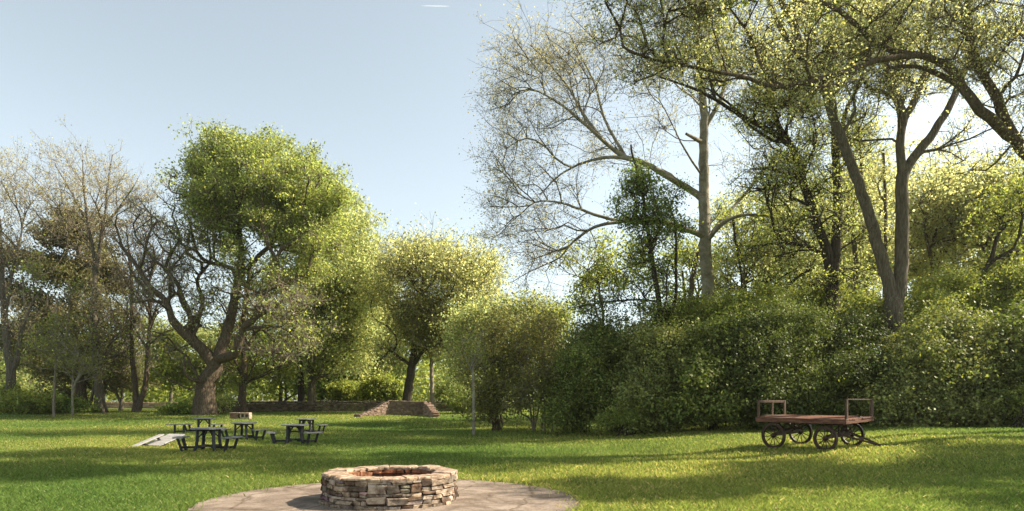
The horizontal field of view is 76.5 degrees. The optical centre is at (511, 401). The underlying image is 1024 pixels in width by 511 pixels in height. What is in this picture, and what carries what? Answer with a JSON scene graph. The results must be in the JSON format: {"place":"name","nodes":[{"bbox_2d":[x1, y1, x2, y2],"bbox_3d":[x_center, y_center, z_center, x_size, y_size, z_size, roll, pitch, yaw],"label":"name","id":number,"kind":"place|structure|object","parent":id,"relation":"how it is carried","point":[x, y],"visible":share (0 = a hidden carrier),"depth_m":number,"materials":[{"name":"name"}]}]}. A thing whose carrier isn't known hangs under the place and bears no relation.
{"place":"outdoors","nodes":[
{"label":"outdoors","id":0,"kind":"place"},
{"bbox_2d":[187,479,581,510],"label":"patio","id":1,"kind":"structure","parent":0,"point":[477,495],"depth_m":10.35,"materials":[{"name":"beige stone"}]},
{"bbox_2d":[318,465,458,510],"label":"fire pit","id":2,"kind":"object","parent":1,"relation":"on","point":[381,487],"visible":1,"depth_m":9.67,"materials":[{"name":"stone"}]},
{"bbox_2d":[0,401,1023,510],"bbox_3d":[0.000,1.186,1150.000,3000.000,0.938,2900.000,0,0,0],"label":"ground","id":3,"kind":"structure","parent":0,"point":[522,438],"depth_m":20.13,"materials":[{"name":"green plant"}]},
{"bbox_2d":[0,309,65,393],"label":"background tree","id":4,"kind":"object","parent":3,"relation":"on","point":[29,385],"visible":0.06,"depth_m":76.82,"materials":[{"name":"green plant"}]},
{"bbox_2d":[0,379,68,413],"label":"shrub","id":5,"kind":"object","parent":3,"relation":"on","point":[17,399],"visible":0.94,"depth_m":52.74,"materials":[{"name":"green plant"}]},
{"bbox_2d":[0,144,72,413],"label":"forked tree","id":6,"kind":"object","parent":3,"relation":"on","point":[12,364],"visible":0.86,"depth_m":54.88,"materials":[{"name":"grey plant"}]},
{"bbox_2d":[0,234,110,416],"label":"young tree","id":7,"kind":"object","parent":3,"relation":"on","point":[29,345],"visible":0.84,"depth_m":49.73,"materials":[{"name":"green plant"}]},
{"bbox_2d":[12,310,115,414],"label":"sapling","id":8,"kind":"object","parent":3,"relation":"on","point":[81,362],"visible":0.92,"depth_m":49.95,"materials":[{"name":"green plant"}]},
{"bbox_2d":[35,385,101,413],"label":"shrub","id":9,"kind":"object","parent":3,"relation":"on","point":[81,406],"visible":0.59,"depth_m":54.30,"materials":[{"name":"green plant"}]},
{"bbox_2d":[0,198,162,401],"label":"cedar tree","id":10,"kind":"object","parent":3,"relation":"on","point":[63,377],"visible":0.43,"depth_m":61.74,"materials":[{"name":"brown plant"}]},
{"bbox_2d":[0,114,167,412],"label":"bare tree","id":11,"kind":"object","parent":3,"relation":"on","point":[83,190],"visible":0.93,"depth_m":55.06,"materials":[{"name":"brown plant"}]},
{"bbox_2d":[67,293,159,405],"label":"leaning tree","id":12,"kind":"object","parent":3,"relation":"on","point":[125,350],"visible":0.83,"depth_m":55.61,"materials":[{"name":"green plant"}]},
{"bbox_2d":[77,272,167,410],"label":"twiggy tree","id":13,"kind":"object","parent":3,"relation":"on","point":[120,400],"visible":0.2,"depth_m":65.96,"materials":[{"name":"green plant"}]},
{"bbox_2d":[85,196,191,412],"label":"bare tree","id":14,"kind":"object","parent":3,"relation":"on","point":[138,401],"visible":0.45,"depth_m":56.67,"materials":[{"name":"brown plant"}]},
{"bbox_2d":[106,402,175,408],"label":"stone wall","id":15,"kind":"structure","parent":3,"relation":"on","point":[130,404],"depth_m":91.81,"materials":[{"name":"grey stone"}]},
{"bbox_2d":[132,434,163,446],"bbox_3d":[-12.825,1.402,22.931,0.313,0.457,1.128,0,0,30],"label":"toppled bench","id":16,"kind":"object","parent":3,"relation":"on","point":[149,439],"visible":0.68,"depth_m":22.87,"materials":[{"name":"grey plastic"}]},
{"bbox_2d":[123,315,200,403],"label":"background tree","id":17,"kind":"object","parent":3,"relation":"on","point":[172,373],"visible":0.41,"depth_m":76.00,"materials":[{"name":"green plant"}]},
{"bbox_2d":[147,434,184,445],"bbox_3d":[-12.445,1.408,23.286,0.860,0.088,1.092,0,19,24],"label":"fallen table top","id":18,"kind":"object","parent":3,"relation":"on","point":[166,439],"visible":0.77,"depth_m":23.17,"materials":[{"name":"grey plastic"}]},
{"bbox_2d":[148,393,192,414],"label":"shrub","id":19,"kind":"object","parent":3,"relation":"on","point":[174,408],"visible":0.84,"depth_m":52.87,"materials":[{"name":"green plant"}]},
{"bbox_2d":[165,424,191,433],"bbox_3d":[-15.980,1.339,31.201,1.262,0.490,0.477,0,0,-2],"label":"picnic table","id":20,"kind":"object","parent":3,"relation":"on","point":[183,431],"visible":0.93,"depth_m":31.18,"materials":[{"name":"grey wood"}]},
{"bbox_2d":[185,418,225,432],"bbox_3d":[-15.405,1.230,32.441,2.038,0.775,1.188,0,0,5],"label":"picnic table","id":21,"kind":"object","parent":3,"relation":"on","point":[205,419],"visible":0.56,"depth_m":32.34,"materials":[{"name":"grey wood"}]},
{"bbox_2d":[172,427,242,451],"bbox_3d":[-9.613,1.225,20.508,2.039,0.775,1.176,0,0,-4],"label":"picnic table","id":22,"kind":"object","parent":3,"relation":"on","point":[213,445],"visible":0.95,"depth_m":20.43,"materials":[{"name":"grey wood"}]},
{"bbox_2d":[157,317,271,408],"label":"background tree","id":23,"kind":"object","parent":3,"relation":"on","point":[221,389],"visible":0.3,"depth_m":76.24,"materials":[{"name":"green plant"}]},
{"bbox_2d":[82,113,360,414],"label":"oak tree","id":24,"kind":"object","parent":3,"relation":"on","point":[223,195],"visible":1,"depth_m":50.02,"materials":[{"name":"green plant"}]},
{"bbox_2d":[215,390,239,413],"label":"shrub","id":25,"kind":"object","parent":3,"relation":"on","point":[225,400],"visible":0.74,"depth_m":53.64,"materials":[{"name":"green plant"}]},
{"bbox_2d":[230,412,251,418],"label":"stone grill","id":26,"kind":"object","parent":3,"relation":"on","point":[240,415],"visible":0.98,"depth_m":46.77,"materials":[{"name":"beige stone"}]},
{"bbox_2d":[188,249,300,411],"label":"tree","id":27,"kind":"object","parent":3,"relation":"on","point":[243,374],"visible":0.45,"depth_m":57.67,"materials":[{"name":"green plant"}]},
{"bbox_2d":[221,422,269,440],"bbox_3d":[-11.354,1.285,27.390,2.039,0.775,1.215,0,0,8],"label":"picnic table","id":28,"kind":"object","parent":3,"relation":"on","point":[246,435],"visible":0.85,"depth_m":27.35,"materials":[{"name":"grey wood"}]},
{"bbox_2d":[226,305,316,403],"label":"background tree","id":29,"kind":"object","parent":3,"relation":"on","point":[280,372],"visible":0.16,"depth_m":77.08,"materials":[{"name":"green plant"}]},
{"bbox_2d":[233,243,336,404],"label":"maple tree","id":30,"kind":"object","parent":3,"relation":"on","point":[301,393],"visible":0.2,"depth_m":65.38,"materials":[{"name":"green plant"}]},
{"bbox_2d":[266,424,322,444],"bbox_3d":[-8.216,1.264,24.502,2.040,0.775,1.266,0,0,2],"label":"picnic table","id":31,"kind":"object","parent":3,"relation":"on","point":[288,439],"visible":0.92,"depth_m":24.38,"materials":[{"name":"grey wood"}]},
{"bbox_2d":[290,418,327,433],"bbox_3d":[-10.117,1.249,31.858,2.039,0.775,1.275,0,0,0],"label":"picnic table","id":32,"kind":"object","parent":3,"relation":"on","point":[310,423],"visible":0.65,"depth_m":31.82,"materials":[{"name":"grey wood"}]},
{"bbox_2d":[276,363,365,406],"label":"background tree","id":33,"kind":"object","parent":3,"relation":"on","point":[321,393],"visible":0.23,"depth_m":75.32,"materials":[{"name":"green plant"}]},
{"bbox_2d":[276,167,400,408],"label":"maple tree","id":34,"kind":"object","parent":3,"relation":"on","point":[339,355],"visible":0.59,"depth_m":62.92,"materials":[{"name":"green plant"}]},
{"bbox_2d":[323,369,404,405],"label":"shrub","id":35,"kind":"object","parent":3,"relation":"on","point":[382,387],"visible":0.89,"depth_m":67.28,"materials":[{"name":"green plant"}]},
{"bbox_2d":[226,400,507,412],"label":"stone wall","id":36,"kind":"structure","parent":3,"relation":"on","point":[283,406],"depth_m":60.98,"materials":[{"name":"grey stone"}]},
{"bbox_2d":[353,232,404,408],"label":"background tree","id":37,"kind":"object","parent":3,"relation":"on","point":[379,332],"visible":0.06,"depth_m":76.04,"materials":[{"name":"green plant"}]},
{"bbox_2d":[356,286,429,396],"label":"background tree","id":38,"kind":"object","parent":3,"relation":"on","point":[404,371],"visible":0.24,"depth_m":76.13,"materials":[{"name":"green plant"}]},
{"bbox_2d":[361,400,439,417],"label":"stone ramp","id":39,"kind":"structure","parent":3,"relation":"on","point":[414,408],"depth_m":51.05,"materials":[{"name":"brown stone"}]},
{"bbox_2d":[382,278,462,408],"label":"ivy covered tree","id":40,"kind":"object","parent":3,"relation":"on","point":[415,333],"visible":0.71,"depth_m":56.31,"materials":[{"name":"green plant"}]},
{"bbox_2d":[342,203,527,402],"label":"walnut tree","id":41,"kind":"object","parent":3,"relation":"on","point":[420,260],"visible":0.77,"depth_m":56.30,"materials":[{"name":"green plant"}]},
{"bbox_2d":[434,375,471,413],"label":"shrub","id":42,"kind":"object","parent":3,"relation":"on","point":[453,398],"visible":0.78,"depth_m":54.93,"materials":[{"name":"green plant"}]},
{"bbox_2d":[409,299,496,392],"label":"background tree","id":43,"kind":"object","parent":3,"relation":"on","point":[439,369],"visible":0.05,"depth_m":77.14,"materials":[{"name":"green plant"}]},
{"bbox_2d":[447,322,496,434],"bbox_3d":[-1.966,-0.842,30.635,2.511,5.686,2.656,0,0,0],"label":"sapling","id":44,"kind":"object","parent":3,"relation":"on","point":[473,387],"visible":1,"depth_m":30.46,"materials":[{"name":"green plant"}]},
{"bbox_2d":[446,297,538,431],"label":"tall shrub","id":45,"kind":"object","parent":3,"relation":"on","point":[487,401],"visible":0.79,"depth_m":34.01,"materials":[{"name":"green plant"}]},
{"bbox_2d":[425,276,581,423],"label":"tree","id":46,"kind":"object","parent":3,"relation":"on","point":[459,316],"visible":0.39,"depth_m":40.98,"materials":[{"name":"green plant"}]},
{"bbox_2d":[0,326,1017,407],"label":"wood","id":47,"kind":"object","parent":3,"relation":"on","point":[422,395],"visible":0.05,"depth_m":101.77,"materials":[{"name":"green plant"}]},
{"bbox_2d":[486,295,578,430],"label":"tall shrub","id":48,"kind":"object","parent":3,"relation":"on","point":[539,372],"visible":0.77,"depth_m":33.36,"materials":[{"name":"green plant"}]},
{"bbox_2d":[517,293,582,359],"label":"tree","id":49,"kind":"object","parent":3,"relation":"on","point":[569,318],"visible":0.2,"depth_m":39.07,"materials":[{"name":"green plant"}]},
{"bbox_2d":[525,304,626,434],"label":"shrub","id":50,"kind":"object","parent":3,"relation":"on","point":[575,362],"visible":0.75,"depth_m":30.37,"materials":[{"name":"green plant"}]},
{"bbox_2d":[572,306,653,432],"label":"shrub","id":51,"kind":"object","parent":3,"relation":"on","point":[614,375],"visible":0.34,"depth_m":30.52,"materials":[{"name":"green plant"}]},
{"bbox_2d":[546,224,684,414],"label":"tree","id":52,"kind":"object","parent":3,"relation":"on","point":[587,279],"visible":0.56,"depth_m":45.29,"materials":[{"name":"green plant"}]},
{"bbox_2d":[582,391,655,436],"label":"shrub","id":53,"kind":"object","parent":3,"relation":"on","point":[610,422],"visible":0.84,"depth_m":27.89,"materials":[{"name":"green plant"}]},
{"bbox_2d":[459,0,779,419],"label":"sycamore tree","id":54,"kind":"object","parent":3,"relation":"on","point":[704,233],"visible":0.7,"depth_m":36.73,"materials":[{"name":"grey plant"}]},
{"bbox_2d":[555,144,703,334],"bbox_3d":[6.020,-5.634,33.157,7.930,14.785,5.766,0,0,0],"label":"leafy tree","id":55,"kind":"object","parent":3,"relation":"on","point":[637,183],"visible":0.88,"depth_m":32.52,"materials":[{"name":"green plant"}]},
{"bbox_2d":[598,302,708,435],"bbox_3d":[6.583,-1.553,29.671,5.722,6.121,6.167,0,0,0],"label":"shrub","id":56,"kind":"object","parent":3,"relation":"on","point":[652,352],"visible":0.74,"depth_m":28.34,"materials":[{"name":"green plant"}]},
{"bbox_2d":[638,231,731,322],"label":"tree","id":57,"kind":"object","parent":3,"relation":"on","point":[683,280],"visible":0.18,"depth_m":47.35,"materials":[{"name":"green plant"}]},
{"bbox_2d":[663,189,740,302],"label":"slender tree","id":58,"kind":"object","parent":3,"relation":"on","point":[695,259],"visible":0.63,"depth_m":40.87,"materials":[{"name":"green plant"}]},
{"bbox_2d":[637,292,788,431],"bbox_3d":[8.690,-1.749,28.680,5.803,6.145,7.981,0,0,42],"label":"shrub","id":59,"kind":"object","parent":3,"relation":"on","point":[707,394],"visible":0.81,"depth_m":26.92,"materials":[{"name":"green plant"}]},
{"bbox_2d":[645,278,783,421],"bbox_3d":[10.230,-2.683,33.855,7.380,7.676,5.972,0,0,0],"label":"shrub","id":60,"kind":"object","parent":3,"relation":"on","point":[726,299],"visible":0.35,"depth_m":32.27,"materials":[{"name":"green plant"}]},
{"bbox_2d":[679,178,798,412],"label":"tree","id":61,"kind":"object","parent":3,"relation":"on","point":[745,271],"visible":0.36,"depth_m":43.67,"materials":[{"name":"green plant"}]},
{"bbox_2d":[696,186,788,416],"bbox_3d":[13.367,-5.468,37.449,4.922,13.709,6.154,0,0,0],"label":"slender tree","id":62,"kind":"object","parent":3,"relation":"on","point":[733,226],"visible":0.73,"depth_m":37.91,"materials":[{"name":"green plant"}]},
{"bbox_2d":[708,296,844,431],"bbox_3d":[10.640,-1.746,27.737,5.002,5.930,6.820,0,0,0],"label":"shrub","id":63,"kind":"object","parent":3,"relation":"on","point":[760,358],"visible":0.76,"depth_m":26.32,"materials":[{"name":"green plant"}]},
{"bbox_2d":[660,0,896,414],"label":"forked tree","id":64,"kind":"object","parent":3,"relation":"on","point":[796,172],"visible":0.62,"depth_m":32.47,"materials":[{"name":"green plant"}]},
{"bbox_2d":[742,244,848,295],"bbox_3d":[15.246,-3.823,35.678,6.197,10.401,4.143,0,0,0],"label":"slender tree","id":65,"kind":"object","parent":3,"relation":"on","point":[805,258],"visible":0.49,"depth_m":35.83,"materials":[{"name":"green plant"}]},
{"bbox_2d":[569,0,1023,190],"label":"overhanging tree","id":66,"kind":"object","parent":3,"relation":"on","point":[1001,124],"visible":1,"depth_m":18.31,"materials":[{"name":"green plant"}]},
{"bbox_2d":[732,173,863,292],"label":"tree","id":67,"kind":"object","parent":3,"relation":"on","point":[789,278],"visible":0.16,"depth_m":42.78,"materials":[{"name":"green plant"}]},
{"bbox_2d":[740,269,860,372],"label":"shrub","id":68,"kind":"object","parent":3,"relation":"on","point":[801,295],"visible":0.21,"depth_m":33.27,"materials":[{"name":"green plant"}]},
{"bbox_2d":[740,276,879,427],"bbox_3d":[12.906,-2.321,28.868,6.050,6.840,8.816,0,0,0],"label":"shrub","id":69,"kind":"object","parent":3,"relation":"on","point":[811,334],"visible":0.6,"depth_m":27.26,"materials":[{"name":"green plant"}]},
{"bbox_2d":[755,399,885,450],"bbox_3d":[8.710,0.652,18.523,1.700,1.431,2.951,0,0,-34],"label":"baggage cart","id":70,"kind":"object","parent":3,"relation":"on","point":[846,421],"visible":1,"depth_m":18.18,"materials":[{"name":"red wood"}]},
{"bbox_2d":[777,159,895,289],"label":"tree","id":71,"kind":"object","parent":3,"relation":"on","point":[845,236],"visible":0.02,"depth_m":51.31,"materials":[{"name":"green plant"}]},
{"bbox_2d":[813,103,908,295],"bbox_3d":[20.760,-8.211,39.502,4.920,19.175,6.629,0,0,0],"label":"slender tree","id":72,"kind":"object","parent":3,"relation":"on","point":[854,247],"visible":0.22,"depth_m":38.62,"materials":[{"name":"green plant"}]},
{"bbox_2d":[704,0,1018,38],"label":"shade tree","id":73,"kind":"object","parent":3,"relation":"on","point":[813,10],"visible":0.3,"depth_m":24.86,"materials":[{"name":"green plant"}]},
{"bbox_2d":[813,287,922,425],"bbox_3d":[14.546,-2.035,27.770,4.988,6.213,7.803,0,0,0],"label":"shrub","id":74,"kind":"object","parent":3,"relation":"on","point":[868,334],"visible":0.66,"depth_m":26.55,"materials":[{"name":"green plant"}]},
{"bbox_2d":[812,147,934,353],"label":"tree","id":75,"kind":"object","parent":3,"relation":"on","point":[849,251],"visible":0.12,"depth_m":45.20,"materials":[{"name":"green plant"}]},
{"bbox_2d":[732,0,1023,423],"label":"forked tree","id":76,"kind":"object","parent":3,"relation":"on","point":[894,283],"visible":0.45,"depth_m":28.81,"materials":[{"name":"green plant"}]},
{"bbox_2d":[849,146,920,353],"bbox_3d":[20.539,-6.282,36.092,3.189,15.304,4.256,0,0,21],"label":"slender tree","id":77,"kind":"object","parent":3,"relation":"on","point":[882,175],"visible":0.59,"depth_m":35.92,"materials":[{"name":"green plant"}]},
{"bbox_2d":[842,142,968,301],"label":"tree","id":78,"kind":"object","parent":3,"relation":"on","point":[921,162],"visible":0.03,"depth_m":50.38,"materials":[{"name":"green plant"}]},
{"bbox_2d":[833,275,983,421],"bbox_3d":[18.477,-2.438,30.730,7.724,7.025,5.525,0,0,0],"label":"shrub","id":79,"kind":"object","parent":3,"relation":"on","point":[908,307],"visible":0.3,"depth_m":29.56,"materials":[{"name":"green plant"}]},
{"bbox_2d":[838,286,1021,427],"bbox_3d":[16.652,-1.803,26.049,6.553,5.693,7.782,0,0,26],"label":"shrub","id":80,"kind":"object","parent":3,"relation":"on","point":[938,349],"visible":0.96,"depth_m":24.27,"materials":[{"name":"green plant"}]},
{"bbox_2d":[845,121,1021,304],"bbox_3d":[25.853,-7.544,39.924,8.994,17.773,10.189,0,0,0],"label":"tree","id":81,"kind":"object","parent":3,"relation":"on","point":[915,264],"visible":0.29,"depth_m":38.97,"materials":[{"name":"green plant"}]},
{"bbox_2d":[878,159,991,380],"bbox_3d":[24.581,-6.153,37.899,5.476,15.051,6.373,0,0,0],"label":"slender tree","id":82,"kind":"object","parent":3,"relation":"on","point":[926,231],"visible":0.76,"depth_m":37.43,"materials":[{"name":"green plant"}]},
{"bbox_2d":[908,215,1010,290],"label":"tree","id":83,"kind":"object","parent":3,"relation":"on","point":[963,257],"visible":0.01,"depth_m":49.79,"materials":[{"name":"green plant"}]},
{"bbox_2d":[906,140,1023,323],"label":"tree","id":84,"kind":"object","parent":3,"relation":"on","point":[993,179],"visible":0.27,"depth_m":36.58,"materials":[{"name":"green plant"}]},
{"bbox_2d":[907,250,1023,324],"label":"shrub","id":85,"kind":"object","parent":3,"relation":"on","point":[1002,278],"visible":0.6,"depth_m":30.20,"materials":[{"name":"green plant"}]},
{"bbox_2d":[947,160,1023,302],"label":"bent tree","id":86,"kind":"object","parent":3,"relation":"on","point":[1010,207],"visible":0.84,"depth_m":30.97,"materials":[{"name":"green plant"}]},
{"bbox_2d":[964,283,1023,426],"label":"shrub","id":87,"kind":"object","parent":3,"relation":"on","point":[1016,338],"visible":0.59,"depth_m":24.16,"materials":[{"name":"green plant"}]},
{"bbox_2d":[976,137,1023,266],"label":"tree","id":88,"kind":"object","parent":3,"relation":"on","point":[1008,227],"visible":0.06,"depth_m":36.15,"materials":[{"name":"green plant"}]},
{"bbox_2d":[995,382,1023,427],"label":"shrub","id":89,"kind":"object","parent":3,"relation":"on","point":[1020,418],"visible":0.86,"depth_m":22.99,"materials":[{"name":"green plant"}]},
{"bbox_2d":[0,0,1023,401],"label":"sky","id":90,"kind":"structure","parent":0,"point":[384,84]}
]}

